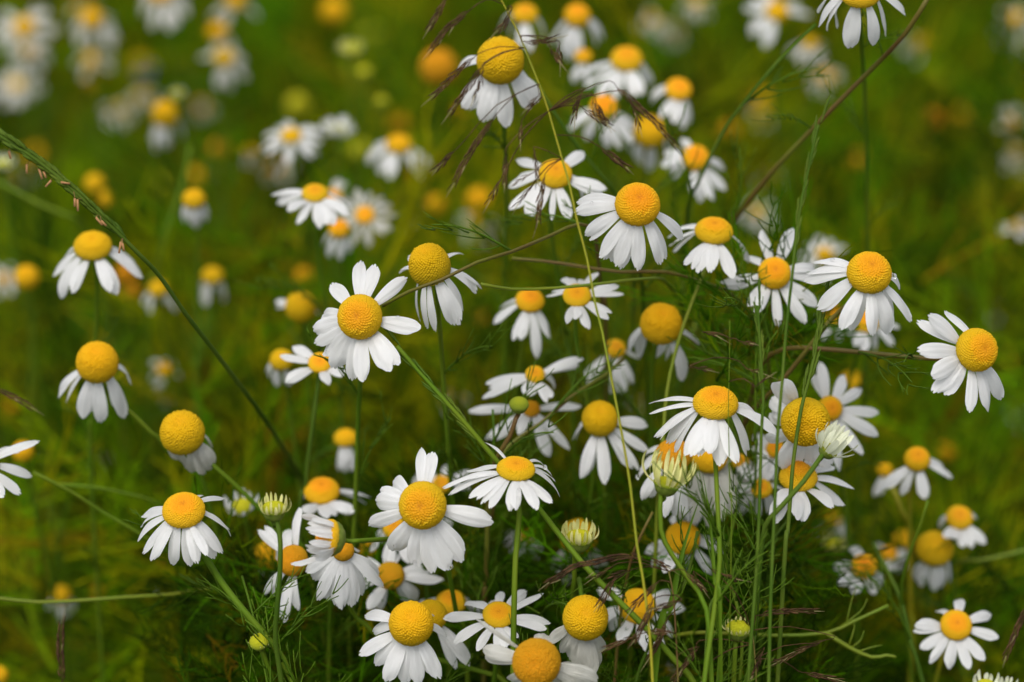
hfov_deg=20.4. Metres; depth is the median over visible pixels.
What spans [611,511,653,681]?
plant stem
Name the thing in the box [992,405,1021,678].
daisy
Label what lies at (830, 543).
daisy bud
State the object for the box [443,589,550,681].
daisy
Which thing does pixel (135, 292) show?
daisy
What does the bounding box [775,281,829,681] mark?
grass spike
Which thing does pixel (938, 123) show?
daisy
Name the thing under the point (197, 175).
daisy
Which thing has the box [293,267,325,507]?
daisy
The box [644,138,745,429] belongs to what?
daisy
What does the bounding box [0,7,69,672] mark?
daisy
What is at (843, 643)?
plant stem
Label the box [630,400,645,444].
daisy
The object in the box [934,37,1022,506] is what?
daisy
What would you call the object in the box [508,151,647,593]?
daisy
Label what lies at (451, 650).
daisy
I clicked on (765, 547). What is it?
plant stem
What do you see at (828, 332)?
daisy
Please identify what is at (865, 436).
daisy
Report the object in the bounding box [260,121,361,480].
daisy
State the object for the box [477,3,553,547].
daisy
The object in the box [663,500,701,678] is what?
daisy
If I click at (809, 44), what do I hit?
daisy
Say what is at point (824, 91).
daisy
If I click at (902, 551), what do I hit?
daisy
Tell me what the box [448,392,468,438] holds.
daisy
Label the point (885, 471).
daisy
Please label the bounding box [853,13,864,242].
stem
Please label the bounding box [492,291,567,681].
daisy
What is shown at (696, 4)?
daisy
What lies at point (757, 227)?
daisy
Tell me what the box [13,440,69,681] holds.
daisy
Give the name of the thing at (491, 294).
daisy
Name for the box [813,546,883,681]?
daisy
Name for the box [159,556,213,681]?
daisy
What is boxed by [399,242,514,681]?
daisy
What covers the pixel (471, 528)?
plant stem
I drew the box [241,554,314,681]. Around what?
plant stem
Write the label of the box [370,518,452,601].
daisy
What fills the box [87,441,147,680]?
daisy
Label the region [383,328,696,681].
grass spike
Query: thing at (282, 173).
daisy
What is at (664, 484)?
daisy bud
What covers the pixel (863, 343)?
daisy
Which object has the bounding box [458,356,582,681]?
daisy
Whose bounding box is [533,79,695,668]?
plant stem
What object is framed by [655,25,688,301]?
daisy
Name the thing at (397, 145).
daisy
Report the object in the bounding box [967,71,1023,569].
daisy
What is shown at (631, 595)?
daisy
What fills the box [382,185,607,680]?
plant stem
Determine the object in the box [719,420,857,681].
daisy
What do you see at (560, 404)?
plant stem
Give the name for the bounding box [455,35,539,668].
daisy
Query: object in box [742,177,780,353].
daisy
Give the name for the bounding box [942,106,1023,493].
daisy
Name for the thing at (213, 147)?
daisy
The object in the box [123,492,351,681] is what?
daisy
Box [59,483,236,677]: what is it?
plant stem
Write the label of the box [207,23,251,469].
daisy
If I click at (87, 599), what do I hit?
plant stem
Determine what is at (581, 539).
daisy bud
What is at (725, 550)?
plant stem
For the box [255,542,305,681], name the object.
daisy
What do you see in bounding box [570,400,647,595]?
daisy
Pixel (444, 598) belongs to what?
daisy
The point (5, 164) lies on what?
daisy bud
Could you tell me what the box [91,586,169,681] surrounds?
daisy
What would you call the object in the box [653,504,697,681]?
wild grass
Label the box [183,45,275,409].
daisy
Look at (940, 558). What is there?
daisy
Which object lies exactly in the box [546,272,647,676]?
daisy
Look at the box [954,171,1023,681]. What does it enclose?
daisy
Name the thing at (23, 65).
daisy
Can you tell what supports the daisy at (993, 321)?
on the ground at (280, 120)
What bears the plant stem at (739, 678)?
on the ground at (280, 120)
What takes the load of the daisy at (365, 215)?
on the ground at (280, 120)
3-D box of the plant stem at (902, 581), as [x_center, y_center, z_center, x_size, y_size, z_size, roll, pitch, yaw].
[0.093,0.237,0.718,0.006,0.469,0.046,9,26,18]
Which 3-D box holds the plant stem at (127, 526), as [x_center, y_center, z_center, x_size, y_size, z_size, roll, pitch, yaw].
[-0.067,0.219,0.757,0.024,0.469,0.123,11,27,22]
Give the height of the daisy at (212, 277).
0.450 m
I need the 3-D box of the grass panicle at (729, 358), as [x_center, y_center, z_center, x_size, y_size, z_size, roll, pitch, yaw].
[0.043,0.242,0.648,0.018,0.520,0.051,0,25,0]
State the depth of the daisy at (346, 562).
0.58 m
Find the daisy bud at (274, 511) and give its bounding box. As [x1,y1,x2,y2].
[242,492,291,681]
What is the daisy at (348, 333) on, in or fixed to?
on the ground at (280, 120)
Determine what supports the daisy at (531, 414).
on the ground at (280, 120)
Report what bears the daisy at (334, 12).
on the ground at (280, 120)
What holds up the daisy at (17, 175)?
on the ground at (280, 120)
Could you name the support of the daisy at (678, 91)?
on the ground at (280, 120)
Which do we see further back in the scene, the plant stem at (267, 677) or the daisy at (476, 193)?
the daisy at (476, 193)
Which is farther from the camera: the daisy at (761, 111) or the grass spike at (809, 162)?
the daisy at (761, 111)
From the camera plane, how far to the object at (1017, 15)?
1.01 m
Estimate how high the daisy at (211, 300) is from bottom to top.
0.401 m
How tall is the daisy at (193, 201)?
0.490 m
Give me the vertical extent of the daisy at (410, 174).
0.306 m
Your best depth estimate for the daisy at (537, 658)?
0.55 m
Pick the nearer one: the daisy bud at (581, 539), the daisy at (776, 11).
the daisy bud at (581, 539)
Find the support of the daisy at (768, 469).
on the ground at (280, 120)
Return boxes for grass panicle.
[0,389,41,413]
[56,607,65,681]
[422,0,685,681]
[538,551,705,681]
[680,569,843,681]
[689,320,777,681]
[1002,609,1023,665]
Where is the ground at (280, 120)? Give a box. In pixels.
[0,0,1023,681]
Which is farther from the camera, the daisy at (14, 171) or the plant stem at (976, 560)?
the daisy at (14, 171)
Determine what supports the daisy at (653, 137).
on the ground at (280, 120)
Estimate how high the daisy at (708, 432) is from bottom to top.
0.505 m
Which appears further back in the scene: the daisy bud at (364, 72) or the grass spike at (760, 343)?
the daisy bud at (364, 72)
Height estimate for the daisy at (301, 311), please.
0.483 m
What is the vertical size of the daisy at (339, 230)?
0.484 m
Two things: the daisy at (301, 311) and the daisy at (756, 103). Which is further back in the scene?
the daisy at (756, 103)
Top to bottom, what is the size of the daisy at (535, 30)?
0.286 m
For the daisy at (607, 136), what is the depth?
0.70 m
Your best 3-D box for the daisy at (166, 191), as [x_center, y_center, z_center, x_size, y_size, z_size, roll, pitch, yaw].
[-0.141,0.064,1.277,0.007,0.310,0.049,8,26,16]
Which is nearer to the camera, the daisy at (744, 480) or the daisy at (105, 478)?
the daisy at (744, 480)
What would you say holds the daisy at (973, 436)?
on the ground at (280, 120)
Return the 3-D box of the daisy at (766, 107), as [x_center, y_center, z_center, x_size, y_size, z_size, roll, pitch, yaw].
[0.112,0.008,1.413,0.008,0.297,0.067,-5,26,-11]
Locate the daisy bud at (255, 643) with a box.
[248,632,274,681]
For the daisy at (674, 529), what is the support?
on the ground at (280, 120)
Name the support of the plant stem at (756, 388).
on the ground at (280, 120)
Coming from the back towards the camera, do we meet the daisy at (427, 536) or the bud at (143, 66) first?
the bud at (143, 66)
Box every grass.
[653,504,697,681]
[702,472,722,681]
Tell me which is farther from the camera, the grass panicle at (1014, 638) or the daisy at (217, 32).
the daisy at (217, 32)
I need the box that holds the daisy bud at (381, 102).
[367,96,395,483]
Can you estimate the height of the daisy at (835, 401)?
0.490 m
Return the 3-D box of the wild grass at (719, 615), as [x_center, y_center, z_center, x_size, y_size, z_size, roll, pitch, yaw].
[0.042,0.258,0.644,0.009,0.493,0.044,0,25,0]
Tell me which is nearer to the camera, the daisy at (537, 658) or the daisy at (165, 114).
the daisy at (537, 658)
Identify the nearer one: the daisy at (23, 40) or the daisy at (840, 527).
the daisy at (840, 527)
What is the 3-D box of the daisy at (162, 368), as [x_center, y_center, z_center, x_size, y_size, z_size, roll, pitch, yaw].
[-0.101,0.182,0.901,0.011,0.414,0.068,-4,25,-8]
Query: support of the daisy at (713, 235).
on the ground at (280, 120)
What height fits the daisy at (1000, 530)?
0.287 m
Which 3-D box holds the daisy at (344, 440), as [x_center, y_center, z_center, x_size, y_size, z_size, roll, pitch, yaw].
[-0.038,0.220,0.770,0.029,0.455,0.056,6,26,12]
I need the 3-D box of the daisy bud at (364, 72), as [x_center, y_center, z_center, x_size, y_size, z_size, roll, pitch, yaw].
[-0.041,0.120,0.974,0.023,0.465,0.039,-2,25,-5]
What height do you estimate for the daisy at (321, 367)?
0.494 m
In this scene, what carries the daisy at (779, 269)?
on the ground at (280, 120)
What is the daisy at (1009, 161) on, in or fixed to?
on the ground at (280, 120)
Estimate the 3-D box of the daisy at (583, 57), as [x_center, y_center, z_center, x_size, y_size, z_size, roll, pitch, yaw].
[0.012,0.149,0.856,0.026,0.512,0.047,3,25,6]
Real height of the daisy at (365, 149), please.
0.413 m
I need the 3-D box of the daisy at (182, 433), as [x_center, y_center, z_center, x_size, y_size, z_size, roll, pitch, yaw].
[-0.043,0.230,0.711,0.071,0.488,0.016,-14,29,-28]
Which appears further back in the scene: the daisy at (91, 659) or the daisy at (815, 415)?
the daisy at (91, 659)
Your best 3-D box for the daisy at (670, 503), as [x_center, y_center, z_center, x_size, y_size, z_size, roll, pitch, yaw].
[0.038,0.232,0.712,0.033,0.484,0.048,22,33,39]
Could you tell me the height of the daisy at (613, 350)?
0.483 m
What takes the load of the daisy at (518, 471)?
on the ground at (280, 120)
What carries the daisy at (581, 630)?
on the ground at (280, 120)
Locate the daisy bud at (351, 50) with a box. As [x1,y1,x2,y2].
[316,38,381,510]
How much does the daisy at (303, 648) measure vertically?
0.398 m
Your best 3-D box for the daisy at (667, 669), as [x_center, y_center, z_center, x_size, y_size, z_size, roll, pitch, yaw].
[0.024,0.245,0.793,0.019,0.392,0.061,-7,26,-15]
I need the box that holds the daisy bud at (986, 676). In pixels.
[973,669,999,681]
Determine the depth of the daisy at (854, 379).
0.81 m
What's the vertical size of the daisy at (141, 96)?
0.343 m
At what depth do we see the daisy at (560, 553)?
0.63 m
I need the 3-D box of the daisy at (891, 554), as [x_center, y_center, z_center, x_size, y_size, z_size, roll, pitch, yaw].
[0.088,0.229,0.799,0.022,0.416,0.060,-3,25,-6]
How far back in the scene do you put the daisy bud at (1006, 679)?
0.59 m
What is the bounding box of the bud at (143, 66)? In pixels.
[134,61,177,366]
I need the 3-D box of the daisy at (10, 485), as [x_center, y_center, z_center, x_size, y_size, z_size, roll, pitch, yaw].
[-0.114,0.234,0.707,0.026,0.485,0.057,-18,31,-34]
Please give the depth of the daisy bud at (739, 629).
0.56 m
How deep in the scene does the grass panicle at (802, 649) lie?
0.57 m
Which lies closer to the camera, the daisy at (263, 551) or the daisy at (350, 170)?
the daisy at (263, 551)
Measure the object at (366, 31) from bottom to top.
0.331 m
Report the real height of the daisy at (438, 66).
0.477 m
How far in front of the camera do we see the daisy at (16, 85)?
1.01 m
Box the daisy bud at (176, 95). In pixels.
[167,87,253,437]
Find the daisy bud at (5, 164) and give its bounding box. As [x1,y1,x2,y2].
[0,154,111,681]
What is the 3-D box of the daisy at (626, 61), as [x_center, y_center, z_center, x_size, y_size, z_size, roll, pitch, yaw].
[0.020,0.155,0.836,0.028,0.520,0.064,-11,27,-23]
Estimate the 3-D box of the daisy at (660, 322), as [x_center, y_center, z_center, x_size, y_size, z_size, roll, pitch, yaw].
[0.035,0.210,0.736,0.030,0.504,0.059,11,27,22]
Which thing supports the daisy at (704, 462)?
on the ground at (280, 120)
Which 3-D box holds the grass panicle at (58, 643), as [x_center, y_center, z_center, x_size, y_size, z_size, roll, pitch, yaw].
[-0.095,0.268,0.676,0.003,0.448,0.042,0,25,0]
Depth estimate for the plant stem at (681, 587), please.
0.58 m
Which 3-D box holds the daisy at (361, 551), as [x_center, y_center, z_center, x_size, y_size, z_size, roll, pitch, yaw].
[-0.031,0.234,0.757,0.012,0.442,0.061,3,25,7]
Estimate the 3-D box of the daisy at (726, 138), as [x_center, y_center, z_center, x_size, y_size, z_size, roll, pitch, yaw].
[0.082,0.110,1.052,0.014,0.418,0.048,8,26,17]
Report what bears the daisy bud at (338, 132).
on the ground at (280, 120)
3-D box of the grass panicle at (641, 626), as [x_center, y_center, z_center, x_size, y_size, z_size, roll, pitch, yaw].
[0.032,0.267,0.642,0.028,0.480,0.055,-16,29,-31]
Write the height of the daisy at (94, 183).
0.458 m
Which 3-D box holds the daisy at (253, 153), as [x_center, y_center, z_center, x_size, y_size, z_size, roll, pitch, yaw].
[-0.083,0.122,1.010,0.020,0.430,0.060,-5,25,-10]
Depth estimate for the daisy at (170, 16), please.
0.88 m
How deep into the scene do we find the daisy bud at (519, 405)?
0.60 m
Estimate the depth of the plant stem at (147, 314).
0.76 m
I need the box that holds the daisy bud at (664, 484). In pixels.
[642,448,774,681]
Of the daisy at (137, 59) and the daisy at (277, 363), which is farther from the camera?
the daisy at (137, 59)
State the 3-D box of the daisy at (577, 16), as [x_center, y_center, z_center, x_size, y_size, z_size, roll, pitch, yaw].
[0.006,0.138,0.869,0.017,0.522,0.065,-9,27,-19]
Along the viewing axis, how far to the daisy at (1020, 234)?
0.86 m
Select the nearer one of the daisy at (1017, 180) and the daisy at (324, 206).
the daisy at (324, 206)
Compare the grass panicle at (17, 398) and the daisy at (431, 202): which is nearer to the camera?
the grass panicle at (17, 398)
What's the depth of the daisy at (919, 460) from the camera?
0.63 m
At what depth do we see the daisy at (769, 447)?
0.62 m
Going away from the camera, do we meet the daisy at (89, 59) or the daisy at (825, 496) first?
the daisy at (825, 496)
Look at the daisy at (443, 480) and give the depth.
0.65 m
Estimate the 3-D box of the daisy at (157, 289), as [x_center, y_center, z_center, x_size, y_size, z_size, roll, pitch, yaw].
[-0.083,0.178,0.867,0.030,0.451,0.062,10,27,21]
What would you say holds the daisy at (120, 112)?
on the ground at (280, 120)
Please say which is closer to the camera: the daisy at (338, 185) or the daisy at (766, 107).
the daisy at (338, 185)
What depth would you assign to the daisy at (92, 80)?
1.32 m
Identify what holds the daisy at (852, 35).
on the ground at (280, 120)
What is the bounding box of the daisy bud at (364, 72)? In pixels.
[357,66,409,456]
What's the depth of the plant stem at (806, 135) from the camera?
0.61 m
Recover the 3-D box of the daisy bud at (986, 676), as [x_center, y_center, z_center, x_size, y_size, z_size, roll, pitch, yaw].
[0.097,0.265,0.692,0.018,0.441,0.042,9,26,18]
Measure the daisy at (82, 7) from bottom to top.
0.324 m
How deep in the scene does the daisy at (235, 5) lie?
0.98 m
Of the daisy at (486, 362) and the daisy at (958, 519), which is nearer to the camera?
the daisy at (958, 519)
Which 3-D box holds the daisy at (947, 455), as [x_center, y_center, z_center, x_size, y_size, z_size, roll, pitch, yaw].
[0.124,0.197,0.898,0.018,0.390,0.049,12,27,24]
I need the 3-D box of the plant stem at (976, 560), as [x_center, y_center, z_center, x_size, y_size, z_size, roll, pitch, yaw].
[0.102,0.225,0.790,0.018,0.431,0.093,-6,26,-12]
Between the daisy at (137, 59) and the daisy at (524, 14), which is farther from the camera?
the daisy at (137, 59)
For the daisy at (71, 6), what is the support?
on the ground at (280, 120)
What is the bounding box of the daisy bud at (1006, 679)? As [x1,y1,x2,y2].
[1000,676,1017,681]
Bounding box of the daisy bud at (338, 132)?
[306,115,363,502]
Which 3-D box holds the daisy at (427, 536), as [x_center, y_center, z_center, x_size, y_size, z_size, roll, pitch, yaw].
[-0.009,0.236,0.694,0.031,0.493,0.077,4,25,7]
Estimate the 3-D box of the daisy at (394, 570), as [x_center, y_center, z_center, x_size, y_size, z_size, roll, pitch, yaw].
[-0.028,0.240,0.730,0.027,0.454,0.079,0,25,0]
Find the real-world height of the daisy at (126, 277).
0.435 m
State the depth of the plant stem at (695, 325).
0.59 m
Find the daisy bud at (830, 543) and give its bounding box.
[795,533,846,679]
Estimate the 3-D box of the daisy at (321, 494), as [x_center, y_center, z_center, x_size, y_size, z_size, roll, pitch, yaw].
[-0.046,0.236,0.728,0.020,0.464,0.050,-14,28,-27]
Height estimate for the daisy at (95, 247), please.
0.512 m
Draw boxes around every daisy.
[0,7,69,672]
[0,68,76,681]
[0,264,79,681]
[0,264,91,680]
[0,400,38,681]
[0,440,38,497]
[0,666,8,681]
[6,158,46,624]
[12,39,93,659]
[13,170,57,505]
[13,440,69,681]
[16,36,63,408]
[26,146,95,641]
[44,48,145,560]
[46,585,75,674]
[49,230,142,681]
[58,340,248,678]
[58,452,87,681]
[59,191,133,657]
[63,8,141,563]
[65,0,120,438]
[66,388,94,674]
[69,2,134,459]
[84,173,214,679]
[85,73,150,372]
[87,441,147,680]
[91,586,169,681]
[99,264,140,681]
[104,101,133,425]
[116,283,189,679]
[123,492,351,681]
[129,280,210,614]
[131,89,191,399]
[133,55,158,583]
[139,0,233,427]
[150,266,225,554]
[150,301,204,678]
[150,360,188,674]
[151,100,256,626]
[151,393,169,681]
[152,178,206,481]
[159,409,333,678]
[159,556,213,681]
[175,0,272,453]
[181,189,212,674]
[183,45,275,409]
[187,168,247,407]
[193,101,246,409]
[200,251,243,441]
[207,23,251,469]
[210,140,266,495]
[233,183,384,681]
[236,146,286,631]
[239,349,369,681]
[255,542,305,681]
[258,507,361,681]
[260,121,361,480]
[261,159,307,399]
[272,477,370,680]
[275,291,344,605]
[277,179,365,525]
[280,345,344,681]
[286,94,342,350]
[286,609,310,681]
[291,513,433,681]
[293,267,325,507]
[294,428,379,675]
[297,260,420,681]
[305,543,507,681]
[306,188,405,681]
[321,0,398,448]
[323,219,370,679]
[324,553,442,681]
[326,134,431,487]
[344,62,379,267]
[349,140,387,457]
[357,543,393,681]
[359,600,473,681]
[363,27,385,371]
[368,447,497,681]
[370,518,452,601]
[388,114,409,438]
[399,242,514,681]
[402,48,456,681]
[403,167,426,443]
[411,465,481,656]
[412,213,417,445]
[418,590,481,681]
[420,599,470,669]
[426,194,445,679]
[435,212,499,419]
[442,442,559,681]
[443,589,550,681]
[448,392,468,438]
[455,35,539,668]
[458,106,478,314]
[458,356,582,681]
[460,312,490,409]
[461,240,476,436]
[463,400,580,629]
[467,187,520,398]
[475,614,597,681]
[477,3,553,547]
[484,124,517,403]
[489,186,496,376]
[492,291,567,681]
[497,3,602,634]
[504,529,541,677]
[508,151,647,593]
[509,49,599,482]
[515,54,531,373]
[532,26,552,400]
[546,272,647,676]
[548,566,652,671]
[551,518,606,660]
[568,95,680,680]
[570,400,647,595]
[573,46,672,400]
[576,182,714,672]
[584,339,644,669]
[590,302,699,678]
[597,587,685,681]
[598,115,667,405]
[623,287,635,429]
[627,9,667,181]
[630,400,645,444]
[637,0,715,663]
[637,439,746,680]
[637,513,723,681]
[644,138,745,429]
[649,216,749,681]
[649,385,780,681]
[650,78,720,670]
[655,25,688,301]
[659,451,738,681]
[659,454,757,650]
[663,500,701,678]
[665,662,676,676]
[667,251,911,681]
[694,230,1003,674]
[700,228,816,680]
[708,460,853,681]
[715,0,816,379]
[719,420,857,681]
[720,121,757,597]
[722,109,770,385]
[722,497,764,648]
[723,89,768,385]
[728,201,779,525]
[732,379,832,662]
[737,449,829,677]
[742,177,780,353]
[744,95,772,218]
[751,433,787,680]
[774,37,826,375]
[786,305,870,677]
[789,236,845,381]
[792,311,899,678]
[795,462,892,679]
[797,66,841,504]
[808,512,845,638]
[811,362,889,681]
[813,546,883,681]
[817,0,905,681]
[817,373,892,531]
[831,151,877,641]
[842,435,869,680]
[845,107,946,507]
[850,544,915,681]
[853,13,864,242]
[860,315,894,614]
[870,36,928,502]
[872,529,923,681]
[874,447,977,681]
[875,67,944,497]
[903,530,978,681]
[905,505,1000,681]
[913,599,998,681]
[923,107,965,410]
[929,74,949,476]
[932,442,955,650]
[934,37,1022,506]
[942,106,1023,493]
[945,218,1023,681]
[949,303,1001,491]
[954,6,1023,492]
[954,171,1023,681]
[960,430,981,679]
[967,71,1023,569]
[973,144,1023,673]
[981,352,1014,678]
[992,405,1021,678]
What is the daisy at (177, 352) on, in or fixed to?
on the ground at (280, 120)
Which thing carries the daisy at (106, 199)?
on the ground at (280, 120)
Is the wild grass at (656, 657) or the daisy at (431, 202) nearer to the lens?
the wild grass at (656, 657)
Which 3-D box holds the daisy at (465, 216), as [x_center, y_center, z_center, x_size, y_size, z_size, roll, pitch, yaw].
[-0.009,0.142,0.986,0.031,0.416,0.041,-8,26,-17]
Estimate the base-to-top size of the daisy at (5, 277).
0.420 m
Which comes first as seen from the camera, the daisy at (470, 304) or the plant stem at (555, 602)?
the plant stem at (555, 602)
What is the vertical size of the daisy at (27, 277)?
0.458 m
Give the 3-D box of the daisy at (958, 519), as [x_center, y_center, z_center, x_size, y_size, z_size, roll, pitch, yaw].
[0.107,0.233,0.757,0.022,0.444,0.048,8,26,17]
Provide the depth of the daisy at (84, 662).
1.08 m
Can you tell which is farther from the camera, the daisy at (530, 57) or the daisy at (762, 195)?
the daisy at (530, 57)
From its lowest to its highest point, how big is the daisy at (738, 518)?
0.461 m
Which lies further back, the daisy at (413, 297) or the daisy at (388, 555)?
the daisy at (413, 297)
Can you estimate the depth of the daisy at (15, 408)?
1.03 m
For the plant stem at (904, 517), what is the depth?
0.66 m
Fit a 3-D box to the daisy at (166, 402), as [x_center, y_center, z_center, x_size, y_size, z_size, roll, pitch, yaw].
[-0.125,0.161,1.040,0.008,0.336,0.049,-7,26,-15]
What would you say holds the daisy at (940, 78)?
on the ground at (280, 120)
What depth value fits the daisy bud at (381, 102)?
0.85 m
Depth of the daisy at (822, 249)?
0.77 m
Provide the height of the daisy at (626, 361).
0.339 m
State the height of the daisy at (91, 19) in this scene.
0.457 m
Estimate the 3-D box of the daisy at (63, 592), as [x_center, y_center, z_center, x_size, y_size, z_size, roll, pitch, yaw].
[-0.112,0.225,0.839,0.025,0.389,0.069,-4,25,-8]
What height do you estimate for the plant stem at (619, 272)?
0.517 m
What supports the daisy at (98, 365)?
on the ground at (280, 120)
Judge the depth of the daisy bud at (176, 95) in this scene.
0.85 m
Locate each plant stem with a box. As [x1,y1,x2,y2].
[0,181,159,681]
[0,588,277,676]
[33,471,244,680]
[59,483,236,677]
[145,146,191,676]
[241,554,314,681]
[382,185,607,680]
[432,338,624,666]
[433,361,553,681]
[480,277,699,669]
[512,257,839,675]
[524,574,585,649]
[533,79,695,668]
[596,492,701,681]
[597,587,895,681]
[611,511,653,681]
[644,23,834,665]
[683,0,928,441]
[694,483,778,681]
[695,279,822,680]
[696,464,793,681]
[714,512,766,681]
[839,541,924,681]
[890,487,921,677]
[900,500,928,681]
[924,549,1023,681]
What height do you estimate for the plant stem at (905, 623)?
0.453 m
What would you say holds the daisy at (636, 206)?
on the ground at (280, 120)
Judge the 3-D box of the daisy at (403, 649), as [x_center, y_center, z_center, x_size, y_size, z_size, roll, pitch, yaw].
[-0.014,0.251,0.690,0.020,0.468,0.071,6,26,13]
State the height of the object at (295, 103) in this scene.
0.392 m
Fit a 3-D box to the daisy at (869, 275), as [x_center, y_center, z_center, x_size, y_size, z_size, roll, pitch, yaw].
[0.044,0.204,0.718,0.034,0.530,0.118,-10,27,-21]
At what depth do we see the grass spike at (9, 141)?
0.56 m
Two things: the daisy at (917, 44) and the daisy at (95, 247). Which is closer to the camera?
the daisy at (95, 247)
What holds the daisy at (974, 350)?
on the ground at (280, 120)
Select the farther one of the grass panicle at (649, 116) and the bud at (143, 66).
the bud at (143, 66)
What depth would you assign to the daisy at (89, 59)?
1.06 m
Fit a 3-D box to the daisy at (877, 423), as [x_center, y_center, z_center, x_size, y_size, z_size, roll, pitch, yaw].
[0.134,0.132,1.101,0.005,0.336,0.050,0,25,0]
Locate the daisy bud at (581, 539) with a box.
[558,519,598,661]
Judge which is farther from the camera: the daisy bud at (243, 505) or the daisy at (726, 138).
the daisy at (726, 138)
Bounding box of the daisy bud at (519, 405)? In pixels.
[451,396,528,681]
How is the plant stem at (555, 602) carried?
on the ground at (280, 120)
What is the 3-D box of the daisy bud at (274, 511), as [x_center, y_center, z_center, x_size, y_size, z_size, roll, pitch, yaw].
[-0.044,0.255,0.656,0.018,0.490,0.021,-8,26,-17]
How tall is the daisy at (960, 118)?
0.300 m
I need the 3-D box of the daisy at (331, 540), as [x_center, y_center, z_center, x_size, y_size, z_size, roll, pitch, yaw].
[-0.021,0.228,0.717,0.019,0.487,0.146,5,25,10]
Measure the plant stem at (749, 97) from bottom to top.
0.557 m
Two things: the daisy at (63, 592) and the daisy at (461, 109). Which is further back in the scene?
the daisy at (461, 109)
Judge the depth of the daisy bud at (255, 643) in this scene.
0.57 m
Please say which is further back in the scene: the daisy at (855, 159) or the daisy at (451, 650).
the daisy at (855, 159)
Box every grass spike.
[0,128,333,670]
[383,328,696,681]
[746,277,764,681]
[767,96,830,681]
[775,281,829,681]
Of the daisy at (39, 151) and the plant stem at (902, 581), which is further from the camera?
the daisy at (39, 151)
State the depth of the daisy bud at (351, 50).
0.83 m
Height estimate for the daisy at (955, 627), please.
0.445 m
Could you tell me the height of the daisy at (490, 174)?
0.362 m
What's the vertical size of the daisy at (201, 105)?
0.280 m
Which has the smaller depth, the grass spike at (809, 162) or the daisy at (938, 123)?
the grass spike at (809, 162)
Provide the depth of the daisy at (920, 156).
1.42 m
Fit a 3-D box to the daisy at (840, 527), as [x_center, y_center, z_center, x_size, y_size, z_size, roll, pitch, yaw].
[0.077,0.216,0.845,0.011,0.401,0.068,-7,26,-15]
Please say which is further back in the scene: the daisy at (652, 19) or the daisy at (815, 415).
the daisy at (652, 19)
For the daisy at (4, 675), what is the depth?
0.66 m
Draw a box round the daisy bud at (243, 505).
[223,487,308,681]
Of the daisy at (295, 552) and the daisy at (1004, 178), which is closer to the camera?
the daisy at (295, 552)
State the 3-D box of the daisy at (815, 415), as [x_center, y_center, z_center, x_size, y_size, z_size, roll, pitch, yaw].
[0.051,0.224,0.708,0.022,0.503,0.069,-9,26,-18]
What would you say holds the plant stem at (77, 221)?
on the ground at (280, 120)
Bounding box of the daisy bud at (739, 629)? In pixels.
[722,616,749,681]

